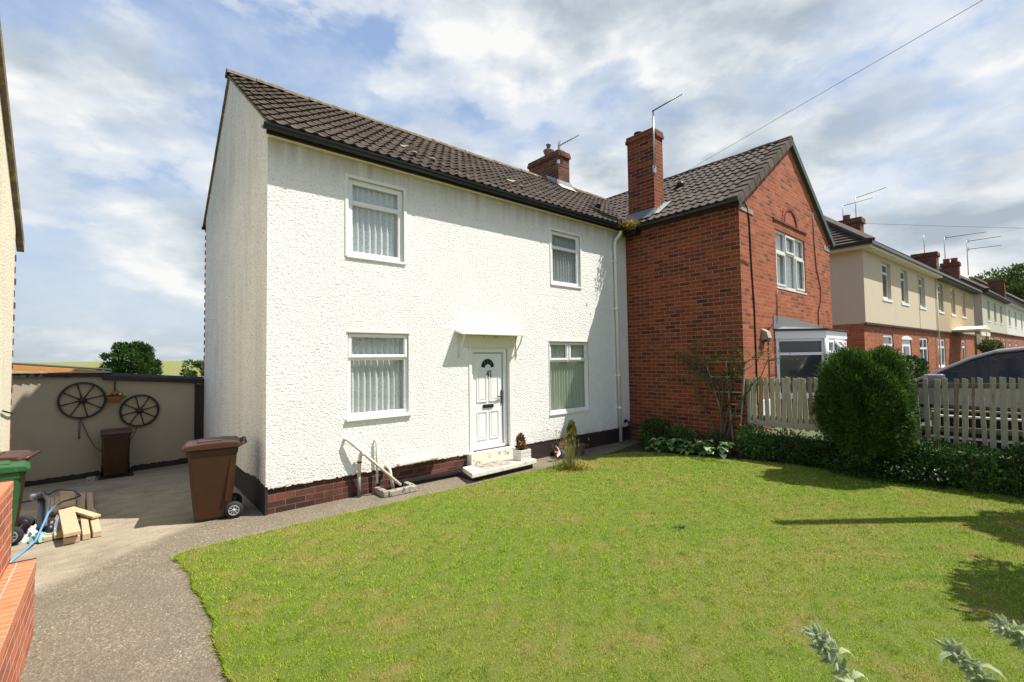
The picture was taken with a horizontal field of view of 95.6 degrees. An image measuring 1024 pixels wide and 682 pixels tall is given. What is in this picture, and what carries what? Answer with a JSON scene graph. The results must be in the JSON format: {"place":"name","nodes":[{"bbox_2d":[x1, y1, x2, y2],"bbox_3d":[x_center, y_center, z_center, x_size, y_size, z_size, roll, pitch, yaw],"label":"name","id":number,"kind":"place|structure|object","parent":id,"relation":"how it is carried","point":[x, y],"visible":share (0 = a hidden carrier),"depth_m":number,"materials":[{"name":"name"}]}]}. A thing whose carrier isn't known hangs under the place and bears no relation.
{"place":"outdoors","nodes":[
{"label":"outdoors","id":0,"kind":"place"},
{"bbox_2d":[12,361,203,376],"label":"crop field","id":1,"kind":"structure","parent":0,"point":[174,368],"depth_m":70.41,"materials":[{"name":"plant"}]},
{"bbox_2d":[96,340,163,374],"bbox_3d":[-16.588,1.282,20.204,2.353,2.684,2.387,1,-3,-41],"label":"tree","id":2,"kind":"object","parent":1,"relation":"on","point":[134,357],"visible":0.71,"depth_m":19.89,"materials":[{"name":"green plant"}]},
{"bbox_2d":[11,440,640,681],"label":"path","id":3,"kind":"structure","parent":0,"point":[115,602],"depth_m":4.01,"materials":[{"name":"concrete"}]},
{"bbox_2d":[0,480,13,579],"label":"garden wall","id":4,"kind":"structure","parent":3,"relation":"on","point":[6,499],"depth_m":3.02,"materials":[{"name":"brick"}]},
{"bbox_2d":[0,19,23,451],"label":"neighbour house","id":5,"kind":"structure","parent":3,"relation":"on","point":[11,229],"depth_m":5.56,"materials":[{"name":"paint"}]},
{"bbox_2d":[0,460,30,543],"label":"wheeled bin","id":6,"kind":"object","parent":3,"relation":"on","point":[12,470],"visible":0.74,"depth_m":4.55,"materials":[{"name":"green plastic"}]},
{"bbox_2d":[0,558,35,681],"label":"brick wall","id":7,"kind":"structure","parent":3,"relation":"on","point":[17,586],"depth_m":2.72,"materials":[{"name":"brick"}]},
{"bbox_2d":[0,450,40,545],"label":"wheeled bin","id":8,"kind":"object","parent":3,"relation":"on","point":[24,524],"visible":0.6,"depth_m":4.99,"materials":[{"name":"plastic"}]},
{"bbox_2d":[21,524,42,542],"bbox_3d":[-5.093,2.032,4.955,0.195,0.137,0.272,1,-3,-41],"label":"crumpled bag","id":9,"kind":"object","parent":3,"relation":"on","point":[31,531],"visible":0.61,"depth_m":4.90,"materials":[{"name":"plastic"}]},
{"bbox_2d":[28,532,53,544],"bbox_3d":[-4.939,2.048,4.872,0.219,0.094,0.231,1,-3,-41],"label":"crumpled bag","id":10,"kind":"object","parent":3,"relation":"on","point":[39,539],"visible":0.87,"depth_m":4.82,"materials":[{"name":"plastic"}]},
{"bbox_2d":[29,491,54,532],"bbox_3d":[-5.272,1.924,5.220,0.930,0.337,0.162,-3,-3,40],"label":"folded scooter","id":11,"kind":"object","parent":3,"relation":"on","point":[43,498],"visible":0.91,"depth_m":5.19,"materials":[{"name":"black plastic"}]},
{"bbox_2d":[10,489,80,562],"bbox_3d":[-5.369,1.998,5.367,2.478,0.248,0.610,-3,-3,43],"label":"garden hose","id":12,"kind":"object","parent":3,"relation":"on","point":[38,534],"visible":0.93,"depth_m":5.12,"materials":[{"name":"blue plastic"}]},
{"bbox_2d":[42,531,51,541],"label":"wooden plank","id":13,"kind":"object","parent":3,"relation":"on","point":[47,538],"visible":0.55,"depth_m":4.84,"materials":[{"name":"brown wood"}]},
{"bbox_2d":[49,497,53,514],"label":"wooden plank","id":14,"kind":"object","parent":3,"relation":"on","point":[51,506],"visible":0.28,"depth_m":5.87,"materials":[{"name":"brown wood"}]},
{"bbox_2d":[54,496,60,514],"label":"wooden plank","id":15,"kind":"object","parent":14,"relation":"on","point":[58,507],"visible":0.53,"depth_m":5.73,"materials":[{"name":"brown wood"}]},
{"bbox_2d":[60,489,75,509],"bbox_3d":[-5.671,2.016,5.929,0.135,0.045,0.972,1,-3,-44],"label":"wooden plank","id":16,"kind":"object","parent":15,"relation":"on","point":[65,495],"visible":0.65,"depth_m":5.89,"materials":[{"name":"brown wood"}]},
{"bbox_2d":[43,515,60,536],"bbox_3d":[-5.006,2.016,5.104,0.258,0.178,0.512,1,-3,-41],"label":"crumpled bag","id":17,"kind":"object","parent":3,"relation":"on","point":[57,525],"visible":0.31,"depth_m":5.03,"materials":[{"name":"plastic"}]},
{"bbox_2d":[54,529,62,538],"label":"wooden plank","id":18,"kind":"object","parent":3,"relation":"on","point":[58,534],"visible":0.26,"depth_m":4.90,"materials":[{"name":"brown wood"}]},
{"bbox_2d":[63,534,79,544],"bbox_3d":[-4.771,2.068,5.024,0.125,0.062,0.672,1,-3,-44],"label":"wooden plank","id":19,"kind":"object","parent":3,"relation":"on","point":[71,539],"visible":0.45,"depth_m":4.79,"materials":[{"name":"brown wood"}]},
{"bbox_2d":[58,507,80,537],"bbox_3d":[-4.811,1.961,5.042,0.887,0.094,0.130,-3,-3,43],"label":"wooden plank","id":20,"kind":"object","parent":19,"relation":"on","point":[69,523],"visible":1,"depth_m":4.97,"materials":[{"name":"brown wood"}]},
{"bbox_2d":[80,515,89,539],"bbox_3d":[-4.783,2.064,5.199,0.062,0.080,0.893,1,-3,-44],"label":"wooden plank","id":21,"kind":"object","parent":3,"relation":"on","point":[85,528],"visible":0.74,"depth_m":5.06,"materials":[{"name":"brown wood"}]},
{"bbox_2d":[86,492,93,509],"bbox_3d":[-5.542,2.118,6.095,0.065,0.050,1.041,1,-3,-43],"label":"wooden plank","id":22,"kind":"object","parent":3,"relation":"on","point":[89,502],"visible":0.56,"depth_m":6.06,"materials":[{"name":"brown wood"}]},
{"bbox_2d":[76,492,84,509],"bbox_3d":[-5.537,2.075,5.963,0.080,0.040,1.051,1,-3,-43],"label":"wooden plank","id":23,"kind":"object","parent":22,"relation":"on","point":[80,502],"visible":0.53,"depth_m":5.94,"materials":[{"name":"brown wood"}]},
{"bbox_2d":[88,509,101,537],"bbox_3d":[-4.779,2.074,5.314,0.070,0.070,1.023,1,-3,-45],"label":"wooden plank","id":24,"kind":"object","parent":3,"relation":"on","point":[95,526],"visible":0.78,"depth_m":5.10,"materials":[{"name":"brown wood"}]},
{"bbox_2d":[65,506,100,518],"bbox_3d":[-4.990,1.995,5.400,0.491,0.077,0.085,-2,-2,19],"label":"wooden plank","id":25,"kind":"object","parent":24,"relation":"on","point":[85,513],"visible":0.76,"depth_m":5.36,"materials":[{"name":"brown wood"}]},
{"bbox_2d":[10,371,202,486],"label":"yard wall","id":26,"kind":"structure","parent":3,"relation":"on","point":[39,420],"depth_m":8.14,"materials":[{"name":"beige paint"}]},
{"bbox_2d":[57,382,106,418],"bbox_3d":[-7.442,1.030,8.046,0.070,0.636,0.636,-3,-3,39],"label":"wagon wheel","id":27,"kind":"object","parent":26,"relation":"attached to","point":[81,400],"visible":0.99,"depth_m":8.02,"materials":[{"name":"black metal"}]},
{"bbox_2d":[81,420,136,451],"bbox_3d":[-7.210,1.691,8.323,0.018,0.680,0.805,-3,-3,39],"label":"hanging rope","id":28,"kind":"object","parent":27,"relation":"hanging from","point":[91,440],"visible":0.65,"depth_m":8.13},
{"bbox_2d":[105,380,125,402],"bbox_3d":[-7.107,0.906,8.328,0.301,0.400,0.306,1,-3,-41],"label":"hanging basket","id":29,"kind":"object","parent":26,"relation":"hanging from","point":[115,397],"visible":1,"depth_m":8.27,"materials":[{"name":"ceramic"}]},
{"bbox_2d":[119,394,159,426],"bbox_3d":[-6.934,1.296,8.654,0.070,0.596,0.596,-3,-3,39],"label":"wagon wheel","id":30,"kind":"object","parent":26,"relation":"attached to","point":[139,410],"visible":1,"depth_m":8.63,"materials":[{"name":"black metal"}]},
{"bbox_2d":[194,383,203,439],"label":"side gate","id":31,"kind":"structure","parent":26,"relation":"attached to","point":[198,414],"depth_m":9.42,"materials":[{"name":"black paint"}]},
{"bbox_2d":[98,470,133,480],"bbox_3d":[-6.864,2.344,8.047,0.460,0.083,0.420,1,-3,-41],"label":"bin dolly","id":32,"kind":"object","parent":3,"relation":"on","point":[102,477],"visible":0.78,"depth_m":7.95,"materials":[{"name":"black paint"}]},
{"bbox_2d":[99,427,132,476],"bbox_3d":[-6.905,1.927,8.095,0.422,0.794,0.552,1,-3,-42],"label":"wheeled bin","id":33,"kind":"object","parent":32,"relation":"on","point":[115,456],"visible":1,"depth_m":7.95,"materials":[{"name":"plastic"}]},
{"bbox_2d":[181,436,246,521],"bbox_3d":[-3.583,1.644,5.604,0.649,0.924,0.502,1,-3,-32],"label":"wheeled bin","id":34,"kind":"object","parent":3,"relation":"on","point":[212,464],"visible":1,"depth_m":5.43,"materials":[{"name":"brown plastic"}]},
{"bbox_2d":[374,481,416,497],"bbox_3d":[-1.622,2.070,6.487,0.500,0.088,0.330,1,-3,-41],"label":"drain surround","id":35,"kind":"object","parent":3,"relation":"on","point":[408,487],"visible":1,"depth_m":6.38,"materials":[{"name":"stone"}]},
{"bbox_2d":[457,457,536,480],"bbox_3d":[-0.241,2.067,7.521,1.376,0.174,0.540,1,-3,-41],"label":"doorstep","id":36,"kind":"object","parent":3,"relation":"on","point":[488,469],"visible":0.8,"depth_m":7.33,"materials":[{"name":"paint"}]},
{"bbox_2d":[513,433,530,460],"bbox_3d":[0.166,1.754,7.800,0.271,0.466,0.212,1,-3,-41],"label":"planter box","id":37,"kind":"object","parent":36,"relation":"on","point":[523,453],"visible":1,"depth_m":7.74,"materials":[{"name":"plastic"}]},
{"bbox_2d":[555,419,585,457],"bbox_3d":[1.084,1.809,8.704,0.652,0.705,0.275,1,-3,-41],"label":"conifer","id":38,"kind":"object","parent":3,"relation":"on","point":[571,426],"visible":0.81,"depth_m":8.68,"materials":[{"name":"green plant"}]},
{"bbox_2d":[0,0,1023,362],"label":"sky","id":39,"kind":"structure","parent":0,"point":[116,105],"materials":[{"name":"blue"}]},
{"bbox_2d":[169,451,1023,681],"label":"lawn","id":40,"kind":"structure","parent":0,"point":[441,666],"depth_m":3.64,"materials":[{"name":"plant"}]},
{"bbox_2d":[542,429,591,470],"bbox_3d":[0.891,1.778,7.612,1.044,0.645,0.945,-2,-3,25],"label":"grass clump","id":41,"kind":"object","parent":40,"relation":"on","point":[568,463],"visible":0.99,"depth_m":7.66,"materials":[{"name":"green plant"}]},
{"bbox_2d":[800,623,868,681],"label":"woolly flower spike","id":42,"kind":"object","parent":40,"relation":"on","point":[825,643],"visible":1,"depth_m":0.85,"materials":[{"name":"green plant"}]},
{"bbox_2d":[808,344,924,477],"bbox_3d":[5.224,1.033,6.887,1.233,1.990,1.360,1,-3,-41],"label":"round conifer","id":43,"kind":"object","parent":40,"relation":"on","point":[866,400],"visible":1,"depth_m":6.58,"materials":[{"name":"green plant"}]},
{"bbox_2d":[940,472,979,492],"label":"long grass tuft","id":44,"kind":"object","parent":40,"relation":"on","point":[968,485],"visible":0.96,"depth_m":6.05,"materials":[{"name":"green plant"}]},
{"bbox_2d":[935,455,994,487],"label":"long grass tuft","id":45,"kind":"object","parent":40,"relation":"on","point":[955,485],"visible":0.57,"depth_m":6.20,"materials":[{"name":"green plant"}]},
{"bbox_2d":[933,631,1006,681],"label":"woolly flower spike","id":46,"kind":"object","parent":40,"relation":"on","point":[955,653],"visible":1,"depth_m":0.89,"materials":[{"name":"green plant"}]},
{"bbox_2d":[954,461,1006,493],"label":"long grass tuft","id":47,"kind":"object","parent":40,"relation":"on","point":[990,486],"visible":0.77,"depth_m":5.96,"materials":[{"name":"green plant"}]},
{"bbox_2d":[985,612,1023,655],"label":"woolly flower spike","id":48,"kind":"object","parent":40,"relation":"on","point":[1015,631],"visible":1,"depth_m":0.95,"materials":[{"name":"green plant"}]},
{"bbox_2d":[999,458,1023,498],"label":"long grass tuft","id":49,"kind":"object","parent":40,"relation":"on","point":[1020,488],"visible":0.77,"depth_m":5.78,"materials":[{"name":"green plant"}]},
{"bbox_2d":[613,442,964,486],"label":"flower bed soil","id":50,"kind":"structure","parent":0,"point":[634,448],"depth_m":8.73,"materials":[{"name":"soil"}]},
{"bbox_2d":[625,428,679,449],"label":"fern plant","id":51,"kind":"object","parent":50,"relation":"on","point":[645,441],"visible":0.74,"depth_m":9.28,"materials":[{"name":"green plant"}]},
{"bbox_2d":[639,416,671,444],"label":"shrub","id":52,"kind":"object","parent":50,"relation":"on","point":[649,426],"visible":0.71,"depth_m":9.44,"materials":[{"name":"green plant"}]},
{"bbox_2d":[662,422,700,449],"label":"shrub","id":53,"kind":"object","parent":50,"relation":"on","point":[687,434],"visible":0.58,"depth_m":9.14,"materials":[{"name":"green plant"}]},
{"bbox_2d":[645,434,735,458],"bbox_3d":[3.298,1.936,8.622,1.565,0.352,0.457,-2,-3,31],"label":"hosta plant","id":54,"kind":"object","parent":50,"relation":"on","point":[705,447],"visible":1,"depth_m":8.55,"materials":[{"name":"green plant"}]},
{"bbox_2d":[695,430,736,453],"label":"shrub","id":55,"kind":"object","parent":50,"relation":"on","point":[713,434],"visible":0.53,"depth_m":8.68,"materials":[{"name":"green plant"}]},
{"bbox_2d":[734,422,778,460],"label":"shrub","id":56,"kind":"object","parent":50,"relation":"on","point":[753,446],"visible":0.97,"depth_m":8.17,"materials":[{"name":"green plant"}]},
{"bbox_2d":[765,428,819,464],"bbox_3d":[4.708,1.778,7.781,0.531,0.616,0.848,1,-3,-41],"label":"shrub","id":57,"kind":"object","parent":50,"relation":"on","point":[781,449],"visible":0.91,"depth_m":7.76,"materials":[{"name":"green plant"}]},
{"bbox_2d":[802,434,853,470],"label":"shrub","id":58,"kind":"object","parent":50,"relation":"on","point":[823,455],"visible":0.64,"depth_m":7.37,"materials":[{"name":"green plant"}]},
{"bbox_2d":[821,452,909,484],"bbox_3d":[5.189,1.843,6.873,0.698,0.405,1.111,1,-3,-41],"label":"shrub","id":59,"kind":"object","parent":50,"relation":"on","point":[849,464],"visible":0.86,"depth_m":6.76,"materials":[{"name":"green plant"}]},
{"bbox_2d":[749,431,1023,493],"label":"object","id":60,"kind":"structure","parent":50,"relation":"on","point":[966,458],"depth_m":7.52,"materials":[{"name":"plant"}]},
{"bbox_2d":[746,377,1023,448],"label":"picket fence","id":61,"kind":"object","parent":60,"relation":"on","point":[800,407],"visible":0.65,"depth_m":6.56,"materials":[{"name":"paint"}]},
{"bbox_2d":[884,454,960,489],"bbox_3d":[5.669,1.784,6.410,0.610,0.462,0.771,1,-3,-41],"label":"shrub","id":62,"kind":"object","parent":50,"relation":"on","point":[922,465],"visible":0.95,"depth_m":6.33,"materials":[{"name":"green plant"}]},
{"bbox_2d":[899,434,967,483],"bbox_3d":[5.871,1.654,6.518,0.506,0.749,0.752,1,-3,-41],"label":"shrub","id":63,"kind":"object","parent":50,"relation":"on","point":[926,448],"visible":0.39,"depth_m":6.47,"materials":[{"name":"green plant"}]},
{"bbox_2d":[933,439,1018,494],"bbox_3d":[6.105,1.667,6.155,0.532,0.703,0.867,1,-3,-41],"label":"shrub","id":64,"kind":"object","parent":50,"relation":"on","point":[969,454],"visible":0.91,"depth_m":6.08,"materials":[{"name":"green plant"}]},
{"bbox_2d":[990,439,1023,498],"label":"shrub","id":65,"kind":"object","parent":50,"relation":"on","point":[1018,454],"visible":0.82,"depth_m":5.83,"materials":[{"name":"green plant"}]},
{"bbox_2d":[764,427,1023,456],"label":"neighbouring garden ground","id":66,"kind":"structure","parent":0,"point":[812,433],"depth_m":8.59,"materials":[{"name":"soil"}]},
{"bbox_2d":[596,127,848,455],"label":"brick house","id":67,"kind":"structure","parent":66,"relation":"on","point":[736,247],"depth_m":9.64,"materials":[{"name":"brick"}]},
{"bbox_2d":[616,217,643,232],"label":"gutter moss","id":68,"kind":"object","parent":67,"relation":"on","point":[628,223],"visible":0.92,"depth_m":10.02,"materials":[{"name":"plant"}]},
{"bbox_2d":[652,94,681,173],"bbox_3d":[3.412,-4.562,10.164,0.715,1.782,0.103,-1,-2,-2],"label":"tv aerial","id":69,"kind":"object","parent":67,"relation":"attached to","point":[654,168],"visible":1,"depth_m":10.13,"materials":[{"name":"metal"}]},
{"bbox_2d":[706,361,745,444],"bbox_3d":[4.014,1.145,8.714,0.056,1.547,0.780,1,-3,-41],"label":"trellis","id":70,"kind":"object","parent":67,"relation":"attached to","point":[741,404],"visible":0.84,"depth_m":8.63,"materials":[{"name":"brown wood"}]},
{"bbox_2d":[666,332,797,445],"bbox_3d":[4.005,0.950,8.659,0.291,2.247,2.439,1,-3,-41],"label":"climbing rose","id":71,"kind":"object","parent":67,"relation":"attached to","point":[730,369],"visible":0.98,"depth_m":8.72,"materials":[{"name":"bark"},{"name":"green leaf"}]},
{"bbox_2d":[775,230,806,294],"bbox_3d":[6.170,-1.719,10.358,1.820,1.265,0.141,1,-3,-41],"label":"window","id":72,"kind":"structure","parent":67,"relation":"in","point":[788,260],"depth_m":10.46,"materials":[{"name":"plastic"}]},
{"bbox_2d":[773,315,848,423],"bbox_3d":[6.839,0.814,10.185,3.245,2.680,0.944,1,-3,-41],"label":"bay window","id":73,"kind":"structure","parent":67,"relation":"in","point":[808,342],"depth_m":9.58,"materials":[{"name":"plastic"}]},
{"bbox_2d":[687,0,981,170],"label":"telephone wire","id":74,"kind":"object","parent":67,"relation":"attached to","point":[848,77],"visible":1,"depth_m":8.10,"materials":[{"name":"black plastic"}]},
{"bbox_2d":[824,215,944,374],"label":"terraced house","id":75,"kind":"structure","parent":66,"relation":"on","point":[882,294],"depth_m":15.76,"materials":[{"name":"beige paint"}]},
{"bbox_2d":[882,263,892,302],"bbox_3d":[12.915,-2.029,16.108,1.120,1.350,0.177,1,-3,-38],"label":"window","id":76,"kind":"structure","parent":75,"relation":"in","point":[884,267],"depth_m":16.28,"materials":[{"name":"plastic"}]},
{"bbox_2d":[883,334,892,350],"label":"window","id":77,"kind":"structure","parent":75,"relation":"in","point":[887,339],"depth_m":16.20,"materials":[{"name":"plastic"}]},
{"bbox_2d":[900,270,909,305],"bbox_3d":[14.713,-2.001,17.502,1.070,1.350,0.174,1,-3,-38],"label":"window","id":78,"kind":"structure","parent":75,"relation":"in","point":[903,302],"depth_m":17.70,"materials":[{"name":"plastic"}]},
{"bbox_2d":[902,336,911,360],"bbox_3d":[14.884,0.760,17.510,1.365,1.890,0.120,1,-3,-38],"label":"door","id":79,"kind":"structure","parent":75,"relation":"in","point":[906,349],"depth_m":17.49,"materials":[{"name":"plastic"}]},
{"bbox_2d":[919,277,926,309],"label":"window","id":80,"kind":"structure","parent":75,"relation":"in","point":[920,282],"depth_m":19.35,"materials":[{"name":"plastic"}]},
{"bbox_2d":[920,337,928,374],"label":"window","id":81,"kind":"structure","parent":75,"relation":"in","point":[923,341],"depth_m":19.31,"materials":[{"name":"plastic"}]},
{"bbox_2d":[902,353,930,377],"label":"garden hedge","id":82,"kind":"object","parent":66,"relation":"on","point":[921,367],"visible":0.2,"depth_m":11.42,"materials":[{"name":"green plant"}]},
{"bbox_2d":[874,240,990,368],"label":"terraced house","id":83,"kind":"structure","parent":66,"relation":"on","point":[957,328],"depth_m":22.86,"materials":[{"name":"beige paint"}]},
{"bbox_2d":[938,285,944,313],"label":"window","id":84,"kind":"structure","parent":83,"relation":"in","point":[939,298],"depth_m":21.46,"materials":[{"name":"plastic"}]},
{"bbox_2d":[938,339,944,368],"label":"window","id":85,"kind":"structure","parent":83,"relation":"in","point":[942,350],"depth_m":21.34,"materials":[{"name":"plastic"}]},
{"bbox_2d":[976,333,998,352],"bbox_3d":[22.013,0.108,21.534,0.769,0.979,0.802,1,-3,-41],"label":"hanging basket","id":86,"kind":"object","parent":83,"relation":"hanging from","point":[991,345],"visible":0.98,"depth_m":21.42,"materials":[{"name":"green plant"}]},
{"bbox_2d":[939,266,1011,354],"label":"terraced house","id":87,"kind":"structure","parent":66,"relation":"on","point":[989,306],"depth_m":29.87,"materials":[{"name":"white paint"}]},
{"bbox_2d":[966,236,1000,274],"bbox_3d":[28.972,-5.233,28.484,1.804,2.318,0.240,-1,-2,11],"label":"tv aerial","id":88,"kind":"object","parent":87,"relation":"attached to","point":[976,248],"visible":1,"depth_m":28.60,"materials":[{"name":"metal"}]},
{"bbox_2d":[968,262,1023,299],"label":"street tree","id":89,"kind":"object","parent":66,"relation":"on","point":[1014,283],"visible":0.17,"depth_m":56.28,"materials":[{"name":"green plant"}]},
{"bbox_2d":[973,278,1023,313],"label":"terraced house","id":90,"kind":"structure","parent":66,"relation":"on","point":[1013,298],"depth_m":45.19,"materials":[{"name":"black paint"}]},
{"bbox_2d":[987,278,1023,347],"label":"terraced house","id":91,"kind":"structure","parent":66,"relation":"on","point":[1015,322],"depth_m":37.10,"materials":[{"name":"white paint"}]},
{"bbox_2d":[919,420,1023,452],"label":"driveway","id":92,"kind":"structure","parent":0,"point":[923,433],"depth_m":7.47,"materials":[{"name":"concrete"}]},
{"bbox_2d":[892,346,1023,430],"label":"car","id":93,"kind":"object","parent":92,"relation":"on","point":[1007,363],"visible":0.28,"depth_m":7.43,"materials":[{"name":"paint"}]},
{"bbox_2d":[930,406,1023,450],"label":"slatted bench","id":94,"kind":"object","parent":92,"relation":"on","point":[978,425],"visible":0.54,"depth_m":6.95,"materials":[{"name":"grey wood"}]},
{"label":"ground","id":95,"kind":"structure","parent":0,"visible":0},
{"bbox_2d":[12,363,110,371],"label":"garden shed","id":96,"kind":"structure","parent":95,"relation":"on","point":[33,367],"depth_m":8.19,"materials":[{"name":"orange wood"}]},
{"bbox_2d":[179,359,203,383],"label":"garden bush","id":97,"kind":"object","parent":95,"relation":"on","point":[196,364],"visible":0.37,"depth_m":12.94,"materials":[{"name":"green plant"}]},
{"bbox_2d":[201,68,629,532],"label":"white house","id":98,"kind":"structure","parent":95,"relation":"on","point":[419,308],"depth_m":7.12,"materials":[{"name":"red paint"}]},
{"bbox_2d":[343,437,401,497],"bbox_3d":[-1.906,1.702,6.351,0.780,0.821,0.104,0,-3,-26],"label":"waste pipe","id":99,"kind":"object","parent":98,"relation":"attached to","point":[369,458],"visible":1,"depth_m":6.27,"materials":[{"name":"plastic"}]},
{"bbox_2d":[374,439,377,482],"bbox_3d":[-1.897,1.672,6.477,0.052,0.611,0.063,1,-3,-41],"label":"overflow pipe","id":100,"kind":"object","parent":98,"relation":"attached to","point":[376,446],"visible":0.93,"depth_m":6.46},
{"bbox_2d":[346,179,405,264],"bbox_3d":[-1.968,-1.689,6.690,0.890,1.115,0.151,1,-3,-41],"label":"window","id":101,"kind":"structure","parent":98,"relation":"in","point":[375,212],"depth_m":6.72,"materials":[{"name":"plastic"}]},
{"bbox_2d":[346,333,411,421],"bbox_3d":[-1.908,0.494,6.621,0.975,1.205,0.171,1,-3,-41],"label":"window","id":102,"kind":"structure","parent":98,"relation":"in","point":[377,362],"depth_m":6.65,"materials":[{"name":"plastic"}]},
{"bbox_2d":[384,464,394,488],"bbox_3d":[-1.734,1.920,6.547,0.166,0.343,0.074,-2,-2,24],"label":"sink pipe","id":103,"kind":"object","parent":98,"relation":"attached to","point":[390,472],"visible":0.83,"depth_m":6.51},
{"bbox_2d":[472,347,506,450],"bbox_3d":[-0.408,0.969,7.922,0.820,1.725,0.100,1,-3,-41],"label":"front door","id":104,"kind":"structure","parent":98,"relation":"in","point":[489,392],"depth_m":7.93,"materials":[{"name":"white plastic"}]},
{"bbox_2d":[551,231,581,288],"bbox_3d":[1.039,-1.602,9.266,0.890,1.075,0.151,1,-3,-41],"label":"window","id":105,"kind":"structure","parent":98,"relation":"in","point":[565,254],"depth_m":9.33,"materials":[{"name":"plastic"}]},
{"bbox_2d":[557,135,578,163],"bbox_3d":[1.500,-5.125,12.386,0.639,0.838,0.180,0,-2,-16],"label":"tv aerial","id":106,"kind":"object","parent":98,"relation":"attached to","point":[558,161],"visible":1,"depth_m":12.30,"materials":[{"name":"metal"}]},
{"bbox_2d":[549,342,590,415],"bbox_3d":[1.107,0.722,9.210,1.190,1.405,0.161,1,-3,-41],"label":"window","id":107,"kind":"structure","parent":98,"relation":"in","point":[568,360],"depth_m":9.26,"materials":[{"name":"plastic"}]},
{"bbox_2d":[986,335,1003,349],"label":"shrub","id":108,"kind":"object","parent":95,"relation":"on","point":[1000,344],"visible":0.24,"depth_m":22.53,"materials":[{"name":"green plant"}]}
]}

